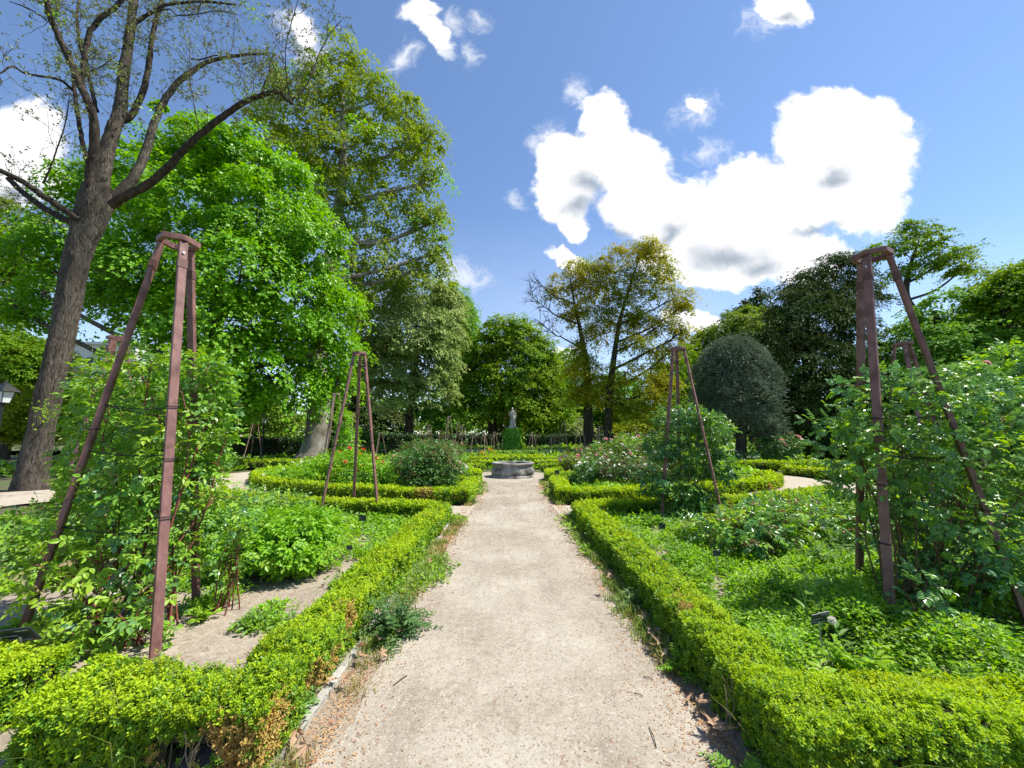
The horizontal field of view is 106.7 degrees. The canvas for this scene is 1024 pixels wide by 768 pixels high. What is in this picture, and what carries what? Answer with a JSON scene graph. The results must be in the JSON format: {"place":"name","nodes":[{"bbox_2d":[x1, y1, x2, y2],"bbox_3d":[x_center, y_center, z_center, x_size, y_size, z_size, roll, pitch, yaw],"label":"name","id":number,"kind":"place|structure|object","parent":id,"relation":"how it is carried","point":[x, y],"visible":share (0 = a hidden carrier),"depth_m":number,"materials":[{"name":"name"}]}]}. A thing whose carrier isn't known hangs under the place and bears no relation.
{"place":"outdoors","nodes":[
{"label":"outdoors","id":0,"kind":"place"},
{"bbox_2d":[0,484,208,506],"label":"side path","id":1,"kind":"structure","parent":0,"point":[14,498],"depth_m":9.88,"materials":[{"name":"beige gravel"}]},
{"bbox_2d":[11,446,539,450],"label":"terrace ground","id":2,"kind":"structure","parent":0,"point":[58,447],"depth_m":39.35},
{"bbox_2d":[0,193,42,339],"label":"background tree","id":3,"kind":"object","parent":2,"relation":"on","point":[7,202],"visible":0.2,"depth_m":42.06,"materials":[{"name":"green plant"}]},
{"bbox_2d":[179,401,306,435],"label":"background tree","id":4,"kind":"object","parent":2,"relation":"on","point":[271,427],"visible":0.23,"depth_m":55.48,"materials":[{"name":"green plant"}]},
{"bbox_2d":[299,364,422,435],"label":"background tree","id":5,"kind":"object","parent":2,"relation":"on","point":[381,424],"visible":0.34,"depth_m":46.38,"materials":[{"name":"green plant"}]},
{"bbox_2d":[341,269,473,434],"bbox_3d":[-9.631,-2.551,34.222,12.101,17.270,10.782,0,-8,0],"label":"lime tree","id":6,"kind":"object","parent":2,"relation":"on","point":[392,349],"visible":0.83,"depth_m":33.50,"materials":[{"name":"green plant"}]},
{"bbox_2d":[378,432,503,448],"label":"clipped hedge","id":7,"kind":"object","parent":2,"relation":"on","point":[435,436],"visible":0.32,"depth_m":37.80,"materials":[{"name":"green plant"}]},
{"bbox_2d":[403,397,486,434],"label":"background tree","id":8,"kind":"object","parent":2,"relation":"on","point":[426,414],"visible":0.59,"depth_m":52.09,"materials":[{"name":"green plant"}]},
{"bbox_2d":[423,286,482,433],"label":"broad tree","id":9,"kind":"object","parent":2,"relation":"on","point":[474,325],"visible":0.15,"depth_m":54.28,"materials":[{"name":"green plant"}]},
{"bbox_2d":[431,311,552,434],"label":"layered tree","id":10,"kind":"object","parent":2,"relation":"on","point":[490,359],"visible":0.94,"depth_m":42.02,"materials":[{"name":"green plant"}]},
{"bbox_2d":[501,427,522,449],"bbox_3d":[0.045,5.189,35.598,2.109,2.294,2.024,0,-8,0],"label":"ivy pedestal","id":11,"kind":"object","parent":2,"relation":"on","point":[512,437],"visible":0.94,"depth_m":34.84,"materials":[{"name":"green plant"}]},
{"bbox_2d":[505,333,582,441],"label":"layered tree","id":12,"kind":"object","parent":2,"relation":"on","point":[548,415],"visible":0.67,"depth_m":43.58,"materials":[{"name":"green plant"}]},
{"bbox_2d":[378,441,755,450],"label":"undergrowth","id":13,"kind":"object","parent":2,"relation":"on","point":[542,447],"visible":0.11,"depth_m":34.43,"materials":[{"name":"green plant"}]},
{"bbox_2d":[521,255,620,448],"bbox_3d":[5.380,-3.000,34.187,9.578,18.122,6.648,0,-8,0],"label":"locust tree","id":14,"kind":"object","parent":2,"relation":"on","point":[586,391],"visible":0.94,"depth_m":34.43,"materials":[{"name":"green plant"}]},
{"bbox_2d":[525,433,689,447],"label":"clipped hedge","id":15,"kind":"object","parent":2,"relation":"on","point":[543,440],"visible":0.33,"depth_m":37.81,"materials":[{"name":"green plant"}]},
{"bbox_2d":[569,368,673,434],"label":"background tree","id":16,"kind":"object","parent":2,"relation":"on","point":[597,416],"visible":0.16,"depth_m":56.56,"materials":[{"name":"green plant"}]},
{"bbox_2d":[641,342,725,435],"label":"background tree","id":17,"kind":"object","parent":2,"relation":"on","point":[683,376],"visible":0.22,"depth_m":46.53,"materials":[{"name":"green plant"}]},
{"bbox_2d":[677,304,774,442],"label":"background tree","id":18,"kind":"object","parent":2,"relation":"on","point":[738,321],"visible":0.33,"depth_m":51.80,"materials":[{"name":"green plant"}]},
{"bbox_2d":[716,285,774,437],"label":"background tree","id":19,"kind":"object","parent":2,"relation":"on","point":[759,296],"visible":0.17,"depth_m":61.21,"materials":[{"name":"green plant"}]},
{"bbox_2d":[209,472,475,515],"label":"side path","id":20,"kind":"structure","parent":0,"point":[242,476],"depth_m":12.40,"materials":[{"name":"beige gravel"}]},
{"bbox_2d":[262,479,749,767],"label":"path verge","id":21,"kind":"structure","parent":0,"point":[351,710],"depth_m":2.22,"materials":[{"name":"green plant"}]},
{"bbox_2d":[353,591,442,656],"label":"weed plant","id":22,"kind":"object","parent":21,"relation":"on","point":[409,619],"visible":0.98,"depth_m":3.01,"materials":[{"name":"green plant"}]},
{"bbox_2d":[358,482,599,649],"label":"verge weeds","id":23,"kind":"object","parent":21,"relation":"on","point":[441,575],"visible":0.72,"depth_m":4.43,"materials":[{"name":"green plant"}]},
{"bbox_2d":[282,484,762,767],"bbox_3d":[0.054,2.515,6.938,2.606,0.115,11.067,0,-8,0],"label":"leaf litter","id":24,"kind":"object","parent":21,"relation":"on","point":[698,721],"visible":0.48,"depth_m":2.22,"materials":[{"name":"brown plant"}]},
{"bbox_2d":[655,642,701,683],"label":"weed plant","id":25,"kind":"object","parent":21,"relation":"on","point":[673,664],"visible":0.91,"depth_m":2.50,"materials":[{"name":"green plant"}]},
{"bbox_2d":[0,440,1022,524],"bbox_3d":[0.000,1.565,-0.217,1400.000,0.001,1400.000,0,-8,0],"label":"ground","id":26,"kind":"structure","parent":0,"point":[5,481],"depth_m":14.26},
{"bbox_2d":[0,384,76,456],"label":"background shrub","id":27,"kind":"object","parent":26,"relation":"on","point":[14,422],"visible":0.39,"depth_m":18.26,"materials":[{"name":"green plant"}]},
{"bbox_2d":[0,316,80,459],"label":"background tree","id":28,"kind":"object","parent":26,"relation":"on","point":[18,358],"visible":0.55,"depth_m":26.12,"materials":[{"name":"green plant"}]},
{"bbox_2d":[0,342,169,441],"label":"distant building","id":29,"kind":"structure","parent":26,"relation":"on","point":[84,353],"depth_m":84.71,"materials":[{"name":"metal"}]},
{"bbox_2d":[0,0,354,491],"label":"bare tree","id":30,"kind":"object","parent":26,"relation":"on","point":[98,201],"visible":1,"depth_m":12.08,"materials":[{"name":"brown plant"}]},
{"bbox_2d":[0,98,379,461],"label":"linden tree","id":31,"kind":"object","parent":26,"relation":"on","point":[274,249],"visible":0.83,"depth_m":20.16,"materials":[{"name":"green plant"}]},
{"bbox_2d":[0,491,414,652],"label":"ground cover","id":32,"kind":"object","parent":26,"relation":"on","point":[389,525],"visible":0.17,"depth_m":3.95,"materials":[{"name":"green plant"}]},
{"bbox_2d":[0,517,445,767],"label":"soil bed","id":33,"kind":"object","parent":26,"relation":"on","point":[193,642],"visible":0.03,"depth_m":3.11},
{"bbox_2d":[0,627,41,647],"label":"plant label","id":34,"kind":"object","parent":33,"relation":"on","point":[23,634],"visible":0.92,"depth_m":2.33,"materials":[{"name":"metal"}]},
{"bbox_2d":[0,636,75,731],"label":"box hedge","id":35,"kind":"object","parent":33,"relation":"on","point":[27,671],"visible":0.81,"depth_m":2.12,"materials":[{"name":"green plant"}]},
{"bbox_2d":[0,498,185,569],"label":"rose bush","id":36,"kind":"object","parent":33,"relation":"on","point":[20,552],"visible":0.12,"depth_m":4.53,"materials":[{"name":"green plant"}]},
{"bbox_2d":[54,335,136,515],"bbox_3d":[-6.780,0.841,6.528,0.965,3.332,1.112,5,-10,-34],"label":"rose obelisk","id":37,"kind":"object","parent":33,"relation":"on","point":[112,341],"visible":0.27,"depth_m":6.50,"materials":[{"name":"red metal"}]},
{"bbox_2d":[18,231,201,663],"bbox_3d":[-2.828,0.361,3.071,0.964,3.332,1.112,-5,-9,33],"label":"rose obelisk","id":38,"kind":"object","parent":33,"relation":"on","point":[185,270],"visible":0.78,"depth_m":3.01,"materials":[{"name":"red metal"}]},
{"bbox_2d":[19,374,205,520],"bbox_3d":[-6.566,1.152,6.566,2.211,2.632,1.560,5,-9,-33],"label":"climbing rose","id":39,"kind":"object","parent":33,"relation":"on","point":[111,417],"visible":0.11,"depth_m":6.24,"materials":[{"name":"plant"}]},
{"bbox_2d":[0,338,249,669],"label":"climbing rose","id":40,"kind":"object","parent":33,"relation":"on","point":[96,630],"visible":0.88,"depth_m":3.11,"materials":[{"name":"green plant"}]},
{"bbox_2d":[0,646,308,767],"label":"box hedge","id":41,"kind":"object","parent":33,"relation":"on","point":[239,721],"visible":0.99,"depth_m":1.76,"materials":[{"name":"green plant"}]},
{"bbox_2d":[55,499,276,574],"bbox_3d":[-4.408,1.894,4.853,2.559,1.009,1.716,0,-8,0],"label":"rose bush","id":42,"kind":"object","parent":33,"relation":"on","point":[210,523],"visible":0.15,"depth_m":4.77,"materials":[{"name":"green plant"}]},
{"bbox_2d":[199,488,267,615],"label":"rose bush","id":43,"kind":"object","parent":33,"relation":"on","point":[235,535],"visible":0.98,"depth_m":3.44,"materials":[{"name":"green plant"}]},
{"bbox_2d":[199,482,315,510],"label":"rose bush","id":44,"kind":"object","parent":33,"relation":"on","point":[281,500],"visible":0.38,"depth_m":6.80,"materials":[{"name":"green plant"}]},
{"bbox_2d":[200,502,352,582],"bbox_3d":[-2.636,1.802,4.475,1.454,0.848,1.400,0,-8,0],"label":"rose bush","id":45,"kind":"object","parent":33,"relation":"on","point":[297,539],"visible":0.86,"depth_m":4.17,"materials":[{"name":"green plant"}]},
{"bbox_2d":[234,499,452,698],"bbox_3d":[-1.338,2.027,4.662,0.587,0.511,5.047,0,-8,0],"label":"box hedge","id":46,"kind":"object","parent":33,"relation":"on","point":[321,642],"visible":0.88,"depth_m":2.93,"materials":[{"name":"green plant"}]},
{"bbox_2d":[320,351,378,509],"bbox_3d":[-3.247,0.983,7.549,1.112,3.332,0.964,-7,-11,42],"label":"rose obelisk","id":47,"kind":"object","parent":33,"relation":"on","point":[359,354],"visible":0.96,"depth_m":7.65,"materials":[{"name":"red metal"}]},
{"bbox_2d":[181,435,353,458],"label":"clipped hedge","id":48,"kind":"object","parent":26,"relation":"on","point":[286,445],"visible":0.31,"depth_m":25.46,"materials":[{"name":"green plant"}]},
{"bbox_2d":[236,484,315,497],"bbox_3d":[-5.025,3.265,12.318,7.750,0.043,6.500,0,-8,0],"label":"soil bed","id":49,"kind":"object","parent":26,"relation":"on","point":[260,490],"visible":0.04,"depth_m":11.18,"materials":[{"name":"beige soil"}]},
{"bbox_2d":[287,448,353,482],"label":"rose bush","id":50,"kind":"object","parent":49,"relation":"on","point":[317,464],"visible":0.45,"depth_m":11.07,"materials":[{"name":"green plant"}]},
{"bbox_2d":[326,403,364,462],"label":"climbing rose","id":51,"kind":"object","parent":49,"relation":"on","point":[344,431],"visible":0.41,"depth_m":14.96,"materials":[{"name":"plant"}]},
{"bbox_2d":[247,465,454,504],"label":"box hedge","id":52,"kind":"object","parent":49,"relation":"on","point":[393,491],"visible":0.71,"depth_m":9.51,"materials":[{"name":"green plant"}]},
{"bbox_2d":[326,446,397,484],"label":"rose bush","id":53,"kind":"object","parent":49,"relation":"on","point":[364,465],"visible":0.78,"depth_m":10.71,"materials":[{"name":"green plant"}]},
{"bbox_2d":[256,462,476,488],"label":"ground cover","id":54,"kind":"object","parent":49,"relation":"on","point":[394,479],"visible":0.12,"depth_m":10.89,"materials":[{"name":"green plant"}]},
{"bbox_2d":[391,436,467,487],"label":"rose bush","id":55,"kind":"object","parent":49,"relation":"on","point":[427,465],"visible":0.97,"depth_m":10.63,"materials":[{"name":"green plant"}]},
{"bbox_2d":[222,457,382,469],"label":"box hedge","id":56,"kind":"object","parent":26,"relation":"on","point":[258,462],"visible":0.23,"depth_m":18.43,"materials":[{"name":"green plant"}]},
{"bbox_2d":[199,487,437,518],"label":"box hedge","id":57,"kind":"object","parent":26,"relation":"on","point":[404,507],"visible":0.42,"depth_m":7.36,"materials":[{"name":"green plant"}]},
{"bbox_2d":[232,23,459,459],"bbox_3d":[-14.625,-13.579,31.275,20.477,39.291,10.700,0,-8,0],"label":"plane tree","id":58,"kind":"object","parent":26,"relation":"on","point":[413,133],"visible":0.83,"depth_m":32.53,"materials":[{"name":"green plant"}]},
{"bbox_2d":[269,523,448,767],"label":"kerb","id":59,"kind":"structure","parent":26,"relation":"on","point":[323,695],"depth_m":2.30,"materials":[{"name":"stone"}]},
{"bbox_2d":[386,432,417,455],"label":"clipped hedge","id":60,"kind":"object","parent":26,"relation":"on","point":[394,440],"visible":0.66,"depth_m":30.17,"materials":[{"name":"green plant"}]},
{"bbox_2d":[0,448,849,473],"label":"undergrowth","id":61,"kind":"object","parent":26,"relation":"on","point":[467,454],"visible":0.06,"depth_m":23.81,"materials":[{"name":"green plant"}]},
{"bbox_2d":[453,474,481,505],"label":"box hedge","id":62,"kind":"object","parent":26,"relation":"on","point":[466,490],"visible":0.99,"depth_m":9.11,"materials":[{"name":"green plant"}]},
{"bbox_2d":[0,452,1000,488],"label":"undergrowth","id":63,"kind":"object","parent":26,"relation":"on","point":[5,472],"visible":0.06,"depth_m":16.03,"materials":[{"name":"green plant"}]},
{"bbox_2d":[14,395,1008,443],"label":"wood","id":64,"kind":"object","parent":26,"relation":"on","point":[305,411],"visible":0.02,"depth_m":72.41,"materials":[{"name":"green plant"}]},
{"bbox_2d":[612,416,663,434],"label":"background shrub","id":65,"kind":"object","parent":26,"relation":"on","point":[644,427],"visible":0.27,"depth_m":43.63,"materials":[{"name":"green plant"}]},
{"bbox_2d":[577,235,708,451],"bbox_3d":[11.687,-3.749,33.363,11.544,20.103,6.588,0,-8,0],"label":"locust tree","id":66,"kind":"object","parent":26,"relation":"on","point":[643,250],"visible":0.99,"depth_m":33.52,"materials":[{"name":"green plant"}]},
{"bbox_2d":[589,483,840,516],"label":"box hedge","id":67,"kind":"object","parent":26,"relation":"on","point":[631,505],"visible":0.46,"depth_m":7.41,"materials":[{"name":"green plant"}]},
{"bbox_2d":[686,330,796,458],"bbox_3d":[12.531,0.774,20.831,5.402,7.702,4.627,0,-8,0],"label":"olive tree","id":68,"kind":"object","parent":26,"relation":"on","point":[731,375],"visible":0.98,"depth_m":20.26,"materials":[{"name":"green plant"}]},
{"bbox_2d":[732,488,783,496],"bbox_3d":[4.775,3.148,11.476,7.250,0.042,5.000,0,-8,0],"label":"soil bed","id":69,"kind":"object","parent":26,"relation":"on","point":[762,491],"visible":0.01,"depth_m":10.92,"materials":[{"name":"beige soil"}]},
{"bbox_2d":[548,474,575,504],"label":"box hedge","id":70,"kind":"object","parent":69,"relation":"on","point":[563,489],"visible":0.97,"depth_m":9.04,"materials":[{"name":"green plant"}]},
{"bbox_2d":[568,455,610,485],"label":"rose bush","id":71,"kind":"object","parent":69,"relation":"on","point":[587,469],"visible":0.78,"depth_m":11.23,"materials":[{"name":"green plant"}]},
{"bbox_2d":[570,432,653,480],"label":"rose bush","id":72,"kind":"object","parent":69,"relation":"on","point":[621,447],"visible":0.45,"depth_m":12.14,"materials":[{"name":"green plant"}]},
{"bbox_2d":[586,450,694,485],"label":"rose bush","id":73,"kind":"object","parent":69,"relation":"on","point":[620,467],"visible":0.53,"depth_m":10.68,"materials":[{"name":"green plant"}]},
{"bbox_2d":[559,463,761,488],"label":"ground cover","id":74,"kind":"object","parent":69,"relation":"on","point":[608,483],"visible":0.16,"depth_m":10.69,"materials":[{"name":"green plant"}]},
{"bbox_2d":[573,468,785,502],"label":"box hedge","id":75,"kind":"object","parent":69,"relation":"on","point":[770,479],"visible":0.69,"depth_m":9.98,"materials":[{"name":"green plant"}]},
{"bbox_2d":[748,431,809,460],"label":"rose bush","id":76,"kind":"object","parent":26,"relation":"on","point":[774,451],"visible":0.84,"depth_m":19.64,"materials":[{"name":"green plant"}]},
{"bbox_2d":[674,459,895,470],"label":"box hedge","id":77,"kind":"object","parent":26,"relation":"on","point":[764,464],"visible":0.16,"depth_m":17.79,"materials":[{"name":"green plant"}]},
{"bbox_2d":[592,521,1023,767],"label":"soil bed","id":78,"kind":"object","parent":26,"relation":"on","point":[737,731],"visible":0.02,"depth_m":2.84,"materials":[{"name":"brown soil"}]},
{"bbox_2d":[0,522,946,767],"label":"grass","id":79,"kind":"structure","parent":78,"relation":"on","point":[205,743],"depth_m":1.73,"materials":[{"name":"green plant"}]},
{"bbox_2d":[633,402,744,520],"bbox_3d":[3.305,1.486,7.267,2.135,2.385,1.337,3,-8,-19],"label":"climbing rose","id":80,"kind":"object","parent":78,"relation":"on","point":[693,499],"visible":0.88,"depth_m":7.11,"materials":[{"name":"plant"}]},
{"bbox_2d":[570,498,808,752],"bbox_3d":[1.341,2.026,4.591,0.604,0.495,5.506,0,-8,0],"label":"box hedge","id":81,"kind":"object","parent":78,"relation":"on","point":[697,624],"visible":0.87,"depth_m":2.77,"materials":[{"name":"green plant"}]},
{"bbox_2d":[660,346,722,516],"bbox_3d":[3.358,0.927,7.144,0.965,3.332,1.112,-7,-11,42],"label":"rose obelisk","id":82,"kind":"object","parent":78,"relation":"on","point":[675,350],"visible":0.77,"depth_m":7.19,"materials":[{"name":"red metal"}]},
{"bbox_2d":[663,495,845,561],"bbox_3d":[3.146,1.935,5.001,2.137,0.859,1.568,4,-9,-29],"label":"rose bush","id":83,"kind":"object","parent":78,"relation":"on","point":[781,535],"visible":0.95,"depth_m":4.91,"materials":[{"name":"green plant"}]},
{"bbox_2d":[738,486,868,512],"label":"rose bush","id":84,"kind":"object","parent":78,"relation":"on","point":[816,493],"visible":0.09,"depth_m":7.16,"materials":[{"name":"green plant"}]},
{"bbox_2d":[599,492,1023,688],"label":"ground cover","id":85,"kind":"object","parent":78,"relation":"on","point":[842,589],"visible":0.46,"depth_m":2.95,"materials":[{"name":"green plant"}]},
{"bbox_2d":[732,492,933,543],"bbox_3d":[5.034,2.078,5.732,3.139,0.831,1.980,0,-8,0],"label":"rose bush","id":86,"kind":"object","parent":78,"relation":"on","point":[848,514],"visible":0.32,"depth_m":5.61,"materials":[{"name":"green plant"}]},
{"bbox_2d":[806,634,904,685],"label":"weed plant","id":87,"kind":"object","parent":78,"relation":"on","point":[845,660],"visible":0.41,"depth_m":2.30,"materials":[{"name":"green plant"}]},
{"bbox_2d":[733,660,1023,767],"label":"box hedge","id":88,"kind":"object","parent":78,"relation":"on","point":[903,720],"visible":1,"depth_m":1.67,"materials":[{"name":"green plant"}]},
{"bbox_2d":[794,358,1023,622],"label":"climbing rose","id":89,"kind":"object","parent":78,"relation":"on","point":[946,517],"visible":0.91,"depth_m":3.21,"materials":[{"name":"plant"}]},
{"bbox_2d":[879,556,960,657],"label":"rose bush","id":90,"kind":"object","parent":78,"relation":"on","point":[927,598],"visible":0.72,"depth_m":2.78,"materials":[{"name":"green plant"}]},
{"bbox_2d":[887,341,965,515],"bbox_3d":[7.190,0.903,6.974,1.112,3.332,0.965,4,-9,-24],"label":"rose obelisk","id":91,"kind":"object","parent":78,"relation":"on","point":[906,345],"visible":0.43,"depth_m":6.94,"materials":[{"name":"red metal"}]},
{"bbox_2d":[850,245,1023,642],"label":"rose obelisk","id":92,"kind":"object","parent":78,"relation":"on","point":[865,292],"visible":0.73,"depth_m":3.33,"materials":[{"name":"red metal"}]},
{"bbox_2d":[898,647,981,680],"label":"weed plant","id":93,"kind":"object","parent":78,"relation":"on","point":[966,668],"visible":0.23,"depth_m":2.29,"materials":[{"name":"green plant"}]},
{"bbox_2d":[871,335,1023,518],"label":"climbing rose","id":94,"kind":"object","parent":78,"relation":"on","point":[1007,368],"visible":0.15,"depth_m":6.70,"materials":[{"name":"plant"}]},
{"bbox_2d":[748,249,924,460],"bbox_3d":[20.514,-1.614,24.718,11.901,16.418,9.208,0,-8,0],"label":"yew tree","id":95,"kind":"object","parent":26,"relation":"on","point":[804,340],"visible":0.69,"depth_m":24.15,"materials":[{"name":"green plant"}]},
{"bbox_2d":[781,464,905,481],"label":"box hedge","id":96,"kind":"object","parent":26,"relation":"on","point":[803,471],"visible":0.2,"depth_m":14.73,"materials":[{"name":"green plant"}]},
{"bbox_2d":[858,218,994,359],"bbox_3d":[32.804,-3.860,29.754,10.033,19.442,4.131,0,-8,0],"label":"airy tree","id":97,"kind":"object","parent":26,"relation":"on","point":[939,262],"visible":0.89,"depth_m":30.34,"materials":[{"name":"green plant"}]},
{"bbox_2d":[842,283,1023,457],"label":"maple tree","id":98,"kind":"object","parent":26,"relation":"on","point":[952,339],"visible":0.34,"depth_m":21.59,"materials":[{"name":"green plant"}]},
{"bbox_2d":[957,258,1023,441],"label":"broad tree","id":99,"kind":"object","parent":26,"relation":"on","point":[1007,285],"visible":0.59,"depth_m":20.70,"materials":[{"name":"green plant"}]},
{"bbox_2d":[0,0,1023,437],"label":"sky","id":100,"kind":"structure","parent":0,"point":[758,140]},
{"bbox_2d":[482,472,543,482],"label":"fountain plaza","id":101,"kind":"structure","parent":0,"point":[537,478],"depth_m":13.89,"materials":[{"name":"beige gravel"}]},
{"bbox_2d":[491,461,534,478],"bbox_3d":[0.030,3.358,14.981,1.740,0.565,1.740,0,-8,0],"label":"stone fountain","id":102,"kind":"object","parent":101,"relation":"on","point":[512,469],"visible":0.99,"depth_m":14.30,"materials":[{"name":"stone"}]},
{"bbox_2d":[310,482,739,767],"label":"path","id":103,"kind":"structure","parent":0,"point":[453,670],"depth_m":2.47,"materials":[{"name":"beige gravel"}]},
{"bbox_2d":[699,751,765,767],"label":"weed plant","id":104,"kind":"object","parent":103,"relation":"on","point":[750,762],"visible":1,"depth_m":1.74,"materials":[{"name":"green plant"}]},
{"bbox_2d":[551,475,855,514],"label":"side path","id":105,"kind":"structure","parent":0,"point":[792,482],"depth_m":12.67,"materials":[{"name":"beige gravel"}]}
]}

